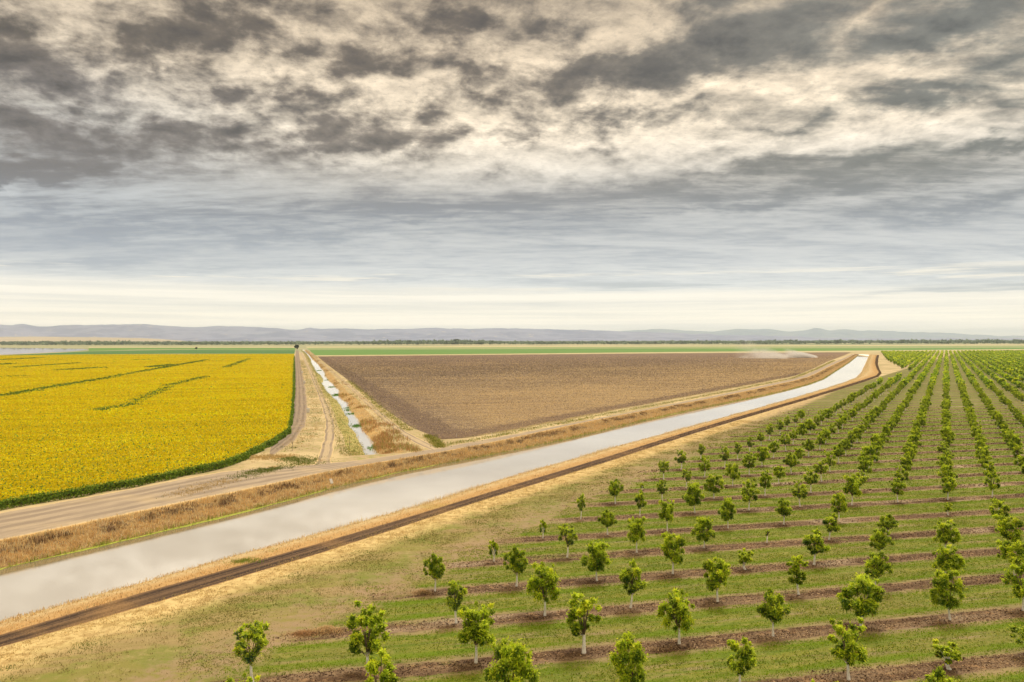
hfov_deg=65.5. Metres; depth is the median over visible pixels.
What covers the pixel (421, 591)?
straw clump
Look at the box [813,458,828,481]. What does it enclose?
walnut tree
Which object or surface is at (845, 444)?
walnut tree
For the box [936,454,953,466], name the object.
walnut tree
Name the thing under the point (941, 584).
walnut tree
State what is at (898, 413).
walnut tree
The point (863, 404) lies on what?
walnut tree
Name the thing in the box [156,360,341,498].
verge weeds
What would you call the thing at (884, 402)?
walnut tree
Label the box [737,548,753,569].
walnut tree
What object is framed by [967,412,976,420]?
walnut tree
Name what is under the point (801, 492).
walnut tree
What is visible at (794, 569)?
walnut tree
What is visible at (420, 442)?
farm track
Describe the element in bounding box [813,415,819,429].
walnut tree
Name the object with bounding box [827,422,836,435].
walnut tree
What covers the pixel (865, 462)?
walnut tree
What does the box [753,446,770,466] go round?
walnut tree
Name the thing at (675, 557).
walnut tree
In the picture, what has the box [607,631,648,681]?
walnut tree
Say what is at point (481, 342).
tree line
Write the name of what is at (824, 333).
mountain range
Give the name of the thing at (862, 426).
walnut tree
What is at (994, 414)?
walnut tree
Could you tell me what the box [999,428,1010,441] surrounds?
walnut tree
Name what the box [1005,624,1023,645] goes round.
walnut tree
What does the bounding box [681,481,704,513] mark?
walnut tree
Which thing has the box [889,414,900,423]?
walnut tree
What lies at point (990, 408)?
walnut tree
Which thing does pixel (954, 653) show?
walnut tree
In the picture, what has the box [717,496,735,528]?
walnut tree
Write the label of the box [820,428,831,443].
walnut tree
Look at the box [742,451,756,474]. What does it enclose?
walnut tree
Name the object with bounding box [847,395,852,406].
walnut tree
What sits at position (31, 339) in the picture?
foothills
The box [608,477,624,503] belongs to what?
walnut tree
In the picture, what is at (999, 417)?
walnut tree
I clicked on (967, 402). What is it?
walnut tree
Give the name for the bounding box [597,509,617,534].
walnut tree
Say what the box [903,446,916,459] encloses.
walnut tree
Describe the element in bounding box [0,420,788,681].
margin grass
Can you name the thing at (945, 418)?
walnut tree
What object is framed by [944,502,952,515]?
walnut tree
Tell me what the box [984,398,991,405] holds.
walnut tree
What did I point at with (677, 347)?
sage field
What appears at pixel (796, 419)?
walnut tree
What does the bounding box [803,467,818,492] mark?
walnut tree
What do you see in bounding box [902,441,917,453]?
walnut tree
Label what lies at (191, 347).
stubble strip
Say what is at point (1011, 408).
walnut tree
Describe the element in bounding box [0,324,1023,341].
mountain range
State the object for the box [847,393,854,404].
walnut tree
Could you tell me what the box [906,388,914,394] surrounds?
walnut tree
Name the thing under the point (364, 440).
ditch water
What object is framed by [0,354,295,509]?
sunflower field
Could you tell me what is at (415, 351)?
green field
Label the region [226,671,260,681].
walnut tree
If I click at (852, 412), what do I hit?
walnut tree
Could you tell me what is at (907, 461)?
walnut tree
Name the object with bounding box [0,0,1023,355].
sky
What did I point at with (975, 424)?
walnut tree
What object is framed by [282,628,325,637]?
straw clump
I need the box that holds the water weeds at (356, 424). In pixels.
[316,370,375,450]
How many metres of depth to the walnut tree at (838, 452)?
153.72 m
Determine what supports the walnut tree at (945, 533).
on the ground at (168, 660)
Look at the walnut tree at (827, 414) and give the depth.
231.61 m
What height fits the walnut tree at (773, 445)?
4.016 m
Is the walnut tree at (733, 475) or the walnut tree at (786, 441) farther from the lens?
the walnut tree at (786, 441)
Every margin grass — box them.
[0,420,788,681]
[177,492,597,681]
[552,409,794,491]
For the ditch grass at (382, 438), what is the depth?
220.57 m
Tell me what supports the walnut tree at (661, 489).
on the ground at (168, 660)
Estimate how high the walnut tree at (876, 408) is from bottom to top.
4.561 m
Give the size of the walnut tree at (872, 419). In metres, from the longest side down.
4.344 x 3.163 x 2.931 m
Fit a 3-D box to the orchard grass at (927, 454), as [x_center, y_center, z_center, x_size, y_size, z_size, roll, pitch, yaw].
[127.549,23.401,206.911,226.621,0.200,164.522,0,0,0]
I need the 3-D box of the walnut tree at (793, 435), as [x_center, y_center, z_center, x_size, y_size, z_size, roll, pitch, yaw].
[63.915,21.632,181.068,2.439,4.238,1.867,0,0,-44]
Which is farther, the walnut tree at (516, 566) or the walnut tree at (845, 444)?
the walnut tree at (845, 444)
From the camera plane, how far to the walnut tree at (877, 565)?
75.66 m
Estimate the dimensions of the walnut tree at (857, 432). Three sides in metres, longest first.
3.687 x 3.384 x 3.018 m
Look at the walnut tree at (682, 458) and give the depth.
146.56 m
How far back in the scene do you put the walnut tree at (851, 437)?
173.88 m
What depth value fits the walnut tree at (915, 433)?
177.65 m
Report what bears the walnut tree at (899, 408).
on the ground at (168, 660)
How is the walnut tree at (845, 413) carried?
on the ground at (168, 660)
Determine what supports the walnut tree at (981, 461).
on the ground at (168, 660)
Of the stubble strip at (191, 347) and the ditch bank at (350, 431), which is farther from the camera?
the stubble strip at (191, 347)
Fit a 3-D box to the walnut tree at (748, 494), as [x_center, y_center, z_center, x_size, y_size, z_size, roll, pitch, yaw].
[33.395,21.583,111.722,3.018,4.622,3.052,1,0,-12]
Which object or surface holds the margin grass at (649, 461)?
on the ground at (168, 660)
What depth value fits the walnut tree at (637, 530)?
89.18 m
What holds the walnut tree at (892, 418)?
on the ground at (168, 660)
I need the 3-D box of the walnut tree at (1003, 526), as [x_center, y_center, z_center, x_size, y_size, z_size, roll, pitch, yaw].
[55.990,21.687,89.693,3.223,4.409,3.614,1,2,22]
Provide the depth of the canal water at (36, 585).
116.24 m
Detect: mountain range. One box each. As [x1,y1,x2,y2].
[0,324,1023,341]
[621,328,1023,338]
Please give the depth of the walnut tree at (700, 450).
158.01 m
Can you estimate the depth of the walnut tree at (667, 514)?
99.31 m
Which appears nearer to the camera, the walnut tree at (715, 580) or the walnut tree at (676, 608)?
the walnut tree at (676, 608)
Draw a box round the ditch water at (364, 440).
[303,350,377,454]
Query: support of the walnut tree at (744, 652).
on the ground at (168, 660)
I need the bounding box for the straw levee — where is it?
[0,355,877,633]
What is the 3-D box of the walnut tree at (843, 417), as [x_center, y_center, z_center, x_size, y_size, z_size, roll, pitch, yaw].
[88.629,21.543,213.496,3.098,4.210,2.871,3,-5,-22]
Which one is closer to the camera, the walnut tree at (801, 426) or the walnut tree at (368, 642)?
the walnut tree at (368, 642)
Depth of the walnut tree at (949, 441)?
169.15 m
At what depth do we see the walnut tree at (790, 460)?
141.63 m
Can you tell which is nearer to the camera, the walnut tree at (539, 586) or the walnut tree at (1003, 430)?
the walnut tree at (539, 586)
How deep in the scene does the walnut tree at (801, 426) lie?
190.68 m
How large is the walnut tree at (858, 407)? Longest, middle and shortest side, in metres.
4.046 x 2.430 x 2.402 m
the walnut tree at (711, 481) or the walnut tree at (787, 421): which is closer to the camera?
the walnut tree at (711, 481)
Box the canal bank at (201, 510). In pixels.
[0,364,839,567]
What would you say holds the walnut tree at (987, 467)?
on the ground at (168, 660)
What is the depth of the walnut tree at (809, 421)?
200.60 m
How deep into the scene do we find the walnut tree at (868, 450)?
145.70 m
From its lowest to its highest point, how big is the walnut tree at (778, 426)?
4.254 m
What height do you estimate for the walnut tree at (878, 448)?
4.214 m
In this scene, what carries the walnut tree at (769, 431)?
on the ground at (168, 660)
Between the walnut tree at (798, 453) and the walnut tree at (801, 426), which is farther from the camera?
the walnut tree at (801, 426)
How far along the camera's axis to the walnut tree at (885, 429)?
186.03 m
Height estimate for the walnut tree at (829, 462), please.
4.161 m
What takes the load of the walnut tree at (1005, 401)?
on the ground at (168, 660)
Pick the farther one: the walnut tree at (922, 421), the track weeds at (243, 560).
the walnut tree at (922, 421)
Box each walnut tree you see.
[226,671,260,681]
[232,620,270,681]
[344,600,391,673]
[364,647,399,681]
[422,551,446,591]
[445,580,467,623]
[454,600,496,663]
[483,635,540,681]
[488,539,498,561]
[501,544,527,586]
[526,561,561,616]
[539,519,547,538]
[558,523,577,557]
[565,592,602,654]
[576,494,585,518]
[579,539,612,581]
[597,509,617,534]
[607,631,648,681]
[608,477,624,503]
[619,558,646,608]
[627,516,646,552]
[634,489,647,515]
[654,587,695,644]
[656,479,667,499]
[657,499,674,531]
[658,460,668,479]
[660,531,686,574]
[673,450,686,469]
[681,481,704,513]
[682,468,691,487]
[690,516,715,548]
[697,443,705,460]
[697,455,711,476]
[701,557,731,602]
[703,474,724,498]
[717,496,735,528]
[718,446,729,467]
[725,463,740,486]
[726,636,756,681]
[734,441,741,459]
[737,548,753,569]
[740,478,759,510]
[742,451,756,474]
[747,436,754,451]
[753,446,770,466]
[755,587,792,636]
[756,431,764,445]
[758,469,772,495]
[765,530,769,542]
[766,423,773,439]
[768,439,779,458]
[773,465,785,483]
[775,419,783,434]
[775,498,792,524]
[779,432,790,450]
[782,452,800,473]
[783,415,790,429]
[785,555,808,594]
[789,427,797,444]
[790,479,807,506]
[792,414,797,425]
[794,448,805,459]
[795,423,807,438]
[797,409,805,421]
[800,438,814,456]
[802,528,832,565]
[803,418,816,434]
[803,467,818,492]
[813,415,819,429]
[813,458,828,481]
[815,431,826,449]
[817,410,825,425]
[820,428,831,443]
[822,409,832,420]
[822,512,840,539]
[823,449,835,471]
[826,616,867,680]
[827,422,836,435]
[829,406,835,417]
[829,492,847,521]
[832,443,845,462]
[834,418,841,432]
[836,570,885,625]
[837,414,847,428]
[838,400,842,411]
[839,438,853,455]
[841,474,862,505]
[842,409,850,420]
[846,430,856,448]
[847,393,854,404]
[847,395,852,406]
[849,409,857,420]
[850,469,868,488]
[852,427,862,442]
[855,402,860,413]
[857,446,878,467]
[857,455,872,475]
[858,424,866,435]
[859,402,865,411]
[860,417,870,431]
[862,550,893,584]
[864,413,875,423]
[867,409,876,423]
[868,441,880,461]
[868,527,895,551]
[870,433,884,447]
[871,391,877,401]
[872,406,880,418]
[876,513,899,535]
[878,403,885,413]
[879,433,888,442]
[880,399,887,407]
[881,424,890,436]
[886,419,894,430]
[888,477,906,502]
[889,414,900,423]
[891,416,897,431]
[893,410,901,417]
[894,465,909,481]
[895,405,903,419]
[900,455,913,471]
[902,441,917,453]
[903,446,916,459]
[905,435,921,448]
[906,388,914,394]
[909,429,921,441]
[911,425,922,434]
[912,419,921,429]
[916,411,926,421]
[916,415,926,430]
[919,399,928,407]
[921,397,931,405]
[923,664,961,681]
[928,567,967,620]
[931,543,967,572]
[932,519,960,547]
[932,638,961,670]
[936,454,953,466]
[937,441,948,452]
[937,464,957,479]
[940,400,950,408]
[940,426,955,440]
[941,410,950,419]
[941,417,949,424]
[941,476,956,499]
[942,420,951,426]
[942,435,952,445]
[942,449,954,460]
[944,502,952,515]
[962,400,973,406]
[966,408,973,415]
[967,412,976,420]
[968,414,976,424]
[970,419,981,432]
[971,426,981,439]
[974,433,987,440]
[974,439,985,449]
[974,446,991,459]
[977,453,992,469]
[983,462,995,476]
[983,469,1000,496]
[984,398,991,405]
[987,405,995,411]
[988,498,1010,517]
[991,410,1002,420]
[992,513,1023,542]
[994,412,1002,427]
[995,419,1005,427]
[995,538,1023,574]
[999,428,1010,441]
[999,555,1023,610]
[1000,423,1008,432]
[1001,398,1009,404]
[1003,430,1014,442]
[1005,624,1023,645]
[1006,434,1022,453]
[1008,405,1015,416]
[1011,388,1020,398]
[1012,407,1019,419]
[1012,444,1023,457]
[1013,455,1023,466]
[1014,412,1022,423]
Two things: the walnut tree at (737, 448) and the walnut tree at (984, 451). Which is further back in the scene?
the walnut tree at (737, 448)
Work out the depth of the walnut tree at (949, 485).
118.55 m
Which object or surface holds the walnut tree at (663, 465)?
on the ground at (168, 660)
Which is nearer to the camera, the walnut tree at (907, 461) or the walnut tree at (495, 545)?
the walnut tree at (495, 545)
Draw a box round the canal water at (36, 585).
[0,355,867,620]
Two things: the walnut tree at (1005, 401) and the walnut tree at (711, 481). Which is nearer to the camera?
the walnut tree at (711, 481)
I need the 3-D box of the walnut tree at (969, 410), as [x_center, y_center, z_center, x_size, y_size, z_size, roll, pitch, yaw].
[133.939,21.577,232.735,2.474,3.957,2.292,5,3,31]
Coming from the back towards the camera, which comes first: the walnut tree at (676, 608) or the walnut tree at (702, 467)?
the walnut tree at (702, 467)
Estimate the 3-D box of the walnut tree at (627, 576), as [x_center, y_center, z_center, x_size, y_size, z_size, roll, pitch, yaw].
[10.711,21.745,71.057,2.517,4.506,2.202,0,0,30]
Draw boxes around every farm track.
[300,353,335,463]
[310,354,447,452]
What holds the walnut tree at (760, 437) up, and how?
on the ground at (168, 660)
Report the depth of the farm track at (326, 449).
208.86 m
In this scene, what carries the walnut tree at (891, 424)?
on the ground at (168, 660)
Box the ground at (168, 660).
[0,340,1023,681]
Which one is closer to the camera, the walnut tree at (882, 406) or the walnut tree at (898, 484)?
the walnut tree at (898, 484)
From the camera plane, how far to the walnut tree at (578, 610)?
60.81 m
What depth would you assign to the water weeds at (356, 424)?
272.13 m
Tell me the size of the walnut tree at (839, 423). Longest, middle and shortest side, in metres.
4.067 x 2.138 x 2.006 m
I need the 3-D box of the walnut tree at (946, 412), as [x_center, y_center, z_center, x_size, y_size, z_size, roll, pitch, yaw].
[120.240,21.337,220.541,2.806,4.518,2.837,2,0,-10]
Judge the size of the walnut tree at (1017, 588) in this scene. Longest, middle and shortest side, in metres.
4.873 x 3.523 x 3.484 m
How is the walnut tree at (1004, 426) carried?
on the ground at (168, 660)
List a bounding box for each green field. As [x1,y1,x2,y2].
[15,350,294,354]
[89,348,294,350]
[310,348,1023,354]
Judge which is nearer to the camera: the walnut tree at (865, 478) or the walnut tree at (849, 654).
the walnut tree at (849, 654)
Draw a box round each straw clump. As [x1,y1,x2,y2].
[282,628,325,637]
[300,625,348,635]
[411,589,433,594]
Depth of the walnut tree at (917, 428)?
188.20 m
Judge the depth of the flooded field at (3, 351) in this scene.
1909.80 m
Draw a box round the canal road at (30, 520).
[0,354,852,539]
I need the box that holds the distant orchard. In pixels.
[871,350,1023,428]
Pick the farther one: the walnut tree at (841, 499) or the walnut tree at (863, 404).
the walnut tree at (863, 404)
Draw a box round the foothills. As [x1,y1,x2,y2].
[0,337,199,341]
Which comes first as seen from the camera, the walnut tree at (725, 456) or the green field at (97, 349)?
the walnut tree at (725, 456)
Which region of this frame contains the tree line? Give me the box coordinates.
[0,338,1023,344]
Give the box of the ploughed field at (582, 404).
[319,352,850,438]
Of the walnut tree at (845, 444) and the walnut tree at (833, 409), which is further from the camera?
the walnut tree at (833, 409)
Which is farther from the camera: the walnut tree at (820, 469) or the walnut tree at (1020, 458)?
the walnut tree at (1020, 458)
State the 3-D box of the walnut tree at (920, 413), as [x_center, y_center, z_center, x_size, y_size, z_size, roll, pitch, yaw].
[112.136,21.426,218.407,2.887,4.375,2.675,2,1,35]
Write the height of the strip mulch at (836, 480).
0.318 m
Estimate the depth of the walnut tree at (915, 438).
167.81 m
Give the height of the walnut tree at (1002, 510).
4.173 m
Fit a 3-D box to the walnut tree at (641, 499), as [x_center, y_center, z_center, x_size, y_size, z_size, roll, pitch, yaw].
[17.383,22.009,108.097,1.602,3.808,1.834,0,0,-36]
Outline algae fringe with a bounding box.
[0,378,824,569]
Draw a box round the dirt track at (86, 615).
[0,355,880,646]
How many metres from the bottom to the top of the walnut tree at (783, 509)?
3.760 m
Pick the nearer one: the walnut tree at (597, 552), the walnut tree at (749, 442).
the walnut tree at (597, 552)
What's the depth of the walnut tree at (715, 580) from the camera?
72.46 m
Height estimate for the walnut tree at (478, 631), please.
4.549 m
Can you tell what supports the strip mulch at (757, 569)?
on the ground at (168, 660)
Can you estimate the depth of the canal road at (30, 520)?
123.66 m
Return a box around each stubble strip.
[89,347,294,347]
[307,345,979,347]
[315,349,1023,355]
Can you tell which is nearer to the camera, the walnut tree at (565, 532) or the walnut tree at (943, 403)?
the walnut tree at (565, 532)
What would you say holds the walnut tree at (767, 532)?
on the ground at (168, 660)
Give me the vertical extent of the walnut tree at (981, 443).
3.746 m
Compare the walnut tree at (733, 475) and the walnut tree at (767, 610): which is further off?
the walnut tree at (733, 475)
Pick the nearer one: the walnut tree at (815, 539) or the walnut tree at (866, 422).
the walnut tree at (815, 539)
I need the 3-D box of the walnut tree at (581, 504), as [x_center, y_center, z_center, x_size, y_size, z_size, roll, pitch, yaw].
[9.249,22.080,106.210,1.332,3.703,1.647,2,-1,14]
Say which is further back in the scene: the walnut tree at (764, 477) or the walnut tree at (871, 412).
the walnut tree at (871, 412)
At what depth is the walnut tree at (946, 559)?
77.98 m
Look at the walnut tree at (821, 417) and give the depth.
221.41 m
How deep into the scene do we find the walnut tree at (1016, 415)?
226.03 m
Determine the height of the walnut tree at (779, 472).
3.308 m
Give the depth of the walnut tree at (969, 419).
212.27 m
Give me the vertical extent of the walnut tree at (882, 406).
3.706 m
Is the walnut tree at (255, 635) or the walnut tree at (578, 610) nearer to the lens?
the walnut tree at (255, 635)
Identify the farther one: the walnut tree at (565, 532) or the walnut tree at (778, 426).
the walnut tree at (778, 426)
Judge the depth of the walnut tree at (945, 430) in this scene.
179.32 m
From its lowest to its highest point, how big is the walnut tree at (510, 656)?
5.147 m
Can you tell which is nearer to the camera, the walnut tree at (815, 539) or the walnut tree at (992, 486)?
the walnut tree at (815, 539)
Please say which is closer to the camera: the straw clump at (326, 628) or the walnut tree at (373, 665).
the walnut tree at (373, 665)
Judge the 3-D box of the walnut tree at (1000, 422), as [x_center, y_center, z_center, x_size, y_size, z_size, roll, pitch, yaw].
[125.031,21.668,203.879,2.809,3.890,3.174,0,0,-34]
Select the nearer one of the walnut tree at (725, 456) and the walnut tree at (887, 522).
the walnut tree at (887, 522)
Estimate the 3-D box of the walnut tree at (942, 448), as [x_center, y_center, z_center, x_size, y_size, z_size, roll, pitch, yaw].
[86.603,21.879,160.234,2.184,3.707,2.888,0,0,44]
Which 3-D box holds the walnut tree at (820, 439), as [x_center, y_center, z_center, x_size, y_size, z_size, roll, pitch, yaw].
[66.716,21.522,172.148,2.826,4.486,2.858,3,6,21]
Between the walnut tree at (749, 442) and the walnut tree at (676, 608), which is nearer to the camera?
the walnut tree at (676, 608)
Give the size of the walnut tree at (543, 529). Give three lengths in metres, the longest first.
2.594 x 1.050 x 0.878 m
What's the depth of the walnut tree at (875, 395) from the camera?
304.45 m
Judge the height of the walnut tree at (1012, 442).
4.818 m
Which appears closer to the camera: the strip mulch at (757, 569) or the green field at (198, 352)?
the strip mulch at (757, 569)
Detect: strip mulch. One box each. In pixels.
[219,492,1023,681]
[601,407,1023,491]
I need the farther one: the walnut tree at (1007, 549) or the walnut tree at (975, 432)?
the walnut tree at (975, 432)
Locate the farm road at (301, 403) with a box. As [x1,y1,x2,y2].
[269,350,307,458]
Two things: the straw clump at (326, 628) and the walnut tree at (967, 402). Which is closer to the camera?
the straw clump at (326, 628)
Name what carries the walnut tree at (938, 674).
on the ground at (168, 660)
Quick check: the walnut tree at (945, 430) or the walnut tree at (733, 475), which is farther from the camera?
the walnut tree at (945, 430)
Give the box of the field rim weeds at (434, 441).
[346,360,834,447]
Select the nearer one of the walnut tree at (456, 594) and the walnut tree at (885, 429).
the walnut tree at (456, 594)
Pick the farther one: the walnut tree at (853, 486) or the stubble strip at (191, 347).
the stubble strip at (191, 347)
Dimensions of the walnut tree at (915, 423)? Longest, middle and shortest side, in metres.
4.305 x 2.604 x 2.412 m
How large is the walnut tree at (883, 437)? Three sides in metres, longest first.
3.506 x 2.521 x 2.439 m
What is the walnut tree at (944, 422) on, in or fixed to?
on the ground at (168, 660)
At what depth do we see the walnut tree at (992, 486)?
120.72 m
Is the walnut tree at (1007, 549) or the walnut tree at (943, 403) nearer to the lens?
the walnut tree at (1007, 549)
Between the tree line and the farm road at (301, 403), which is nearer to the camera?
the farm road at (301, 403)
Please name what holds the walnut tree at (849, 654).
on the ground at (168, 660)
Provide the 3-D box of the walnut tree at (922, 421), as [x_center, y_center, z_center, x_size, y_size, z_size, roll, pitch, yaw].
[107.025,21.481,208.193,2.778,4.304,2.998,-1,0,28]
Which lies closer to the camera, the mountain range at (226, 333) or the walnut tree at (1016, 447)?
the walnut tree at (1016, 447)
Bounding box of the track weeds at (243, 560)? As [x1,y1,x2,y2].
[221,548,276,564]
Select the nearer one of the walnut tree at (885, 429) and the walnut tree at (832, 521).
the walnut tree at (832, 521)
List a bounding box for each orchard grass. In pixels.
[601,405,1023,491]
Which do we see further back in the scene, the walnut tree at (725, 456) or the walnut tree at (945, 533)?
the walnut tree at (725, 456)
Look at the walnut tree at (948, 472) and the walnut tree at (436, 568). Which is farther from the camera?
the walnut tree at (948, 472)
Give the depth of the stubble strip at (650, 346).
2917.15 m
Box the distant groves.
[13,340,1011,342]
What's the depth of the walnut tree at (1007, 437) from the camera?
173.77 m
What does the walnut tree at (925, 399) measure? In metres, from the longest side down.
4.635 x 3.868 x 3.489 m
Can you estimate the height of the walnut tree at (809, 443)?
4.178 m
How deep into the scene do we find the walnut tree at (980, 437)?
171.07 m
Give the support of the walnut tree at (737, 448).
on the ground at (168, 660)
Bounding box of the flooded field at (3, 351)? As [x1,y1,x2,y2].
[0,348,87,354]
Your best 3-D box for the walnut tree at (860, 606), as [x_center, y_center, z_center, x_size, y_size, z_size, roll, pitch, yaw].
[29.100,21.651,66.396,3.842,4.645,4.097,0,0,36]
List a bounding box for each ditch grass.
[304,350,422,453]
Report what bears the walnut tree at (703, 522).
on the ground at (168, 660)
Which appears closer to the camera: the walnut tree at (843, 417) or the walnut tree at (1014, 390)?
the walnut tree at (843, 417)
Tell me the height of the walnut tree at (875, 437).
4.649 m
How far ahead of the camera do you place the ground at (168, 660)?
78.16 m
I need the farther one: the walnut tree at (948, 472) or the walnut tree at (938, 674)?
the walnut tree at (948, 472)
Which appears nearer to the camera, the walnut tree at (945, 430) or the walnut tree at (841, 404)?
the walnut tree at (945, 430)
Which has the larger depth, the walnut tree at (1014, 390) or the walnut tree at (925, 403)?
the walnut tree at (1014, 390)
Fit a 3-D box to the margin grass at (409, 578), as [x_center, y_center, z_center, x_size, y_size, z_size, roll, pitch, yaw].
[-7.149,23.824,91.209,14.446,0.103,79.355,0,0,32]
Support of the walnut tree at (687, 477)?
on the ground at (168, 660)
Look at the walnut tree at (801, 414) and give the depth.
229.52 m
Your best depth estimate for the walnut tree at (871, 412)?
225.15 m
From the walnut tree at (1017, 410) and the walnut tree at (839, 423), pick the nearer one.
the walnut tree at (839, 423)
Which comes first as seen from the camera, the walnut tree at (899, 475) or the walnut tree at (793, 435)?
the walnut tree at (899, 475)
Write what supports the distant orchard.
on the ground at (168, 660)
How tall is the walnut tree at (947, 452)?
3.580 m
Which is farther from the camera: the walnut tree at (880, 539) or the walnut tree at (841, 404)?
the walnut tree at (841, 404)
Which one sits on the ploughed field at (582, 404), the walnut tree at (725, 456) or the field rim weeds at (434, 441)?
the field rim weeds at (434, 441)
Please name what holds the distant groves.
on the ground at (168, 660)
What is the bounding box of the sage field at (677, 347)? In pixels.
[308,346,1023,349]

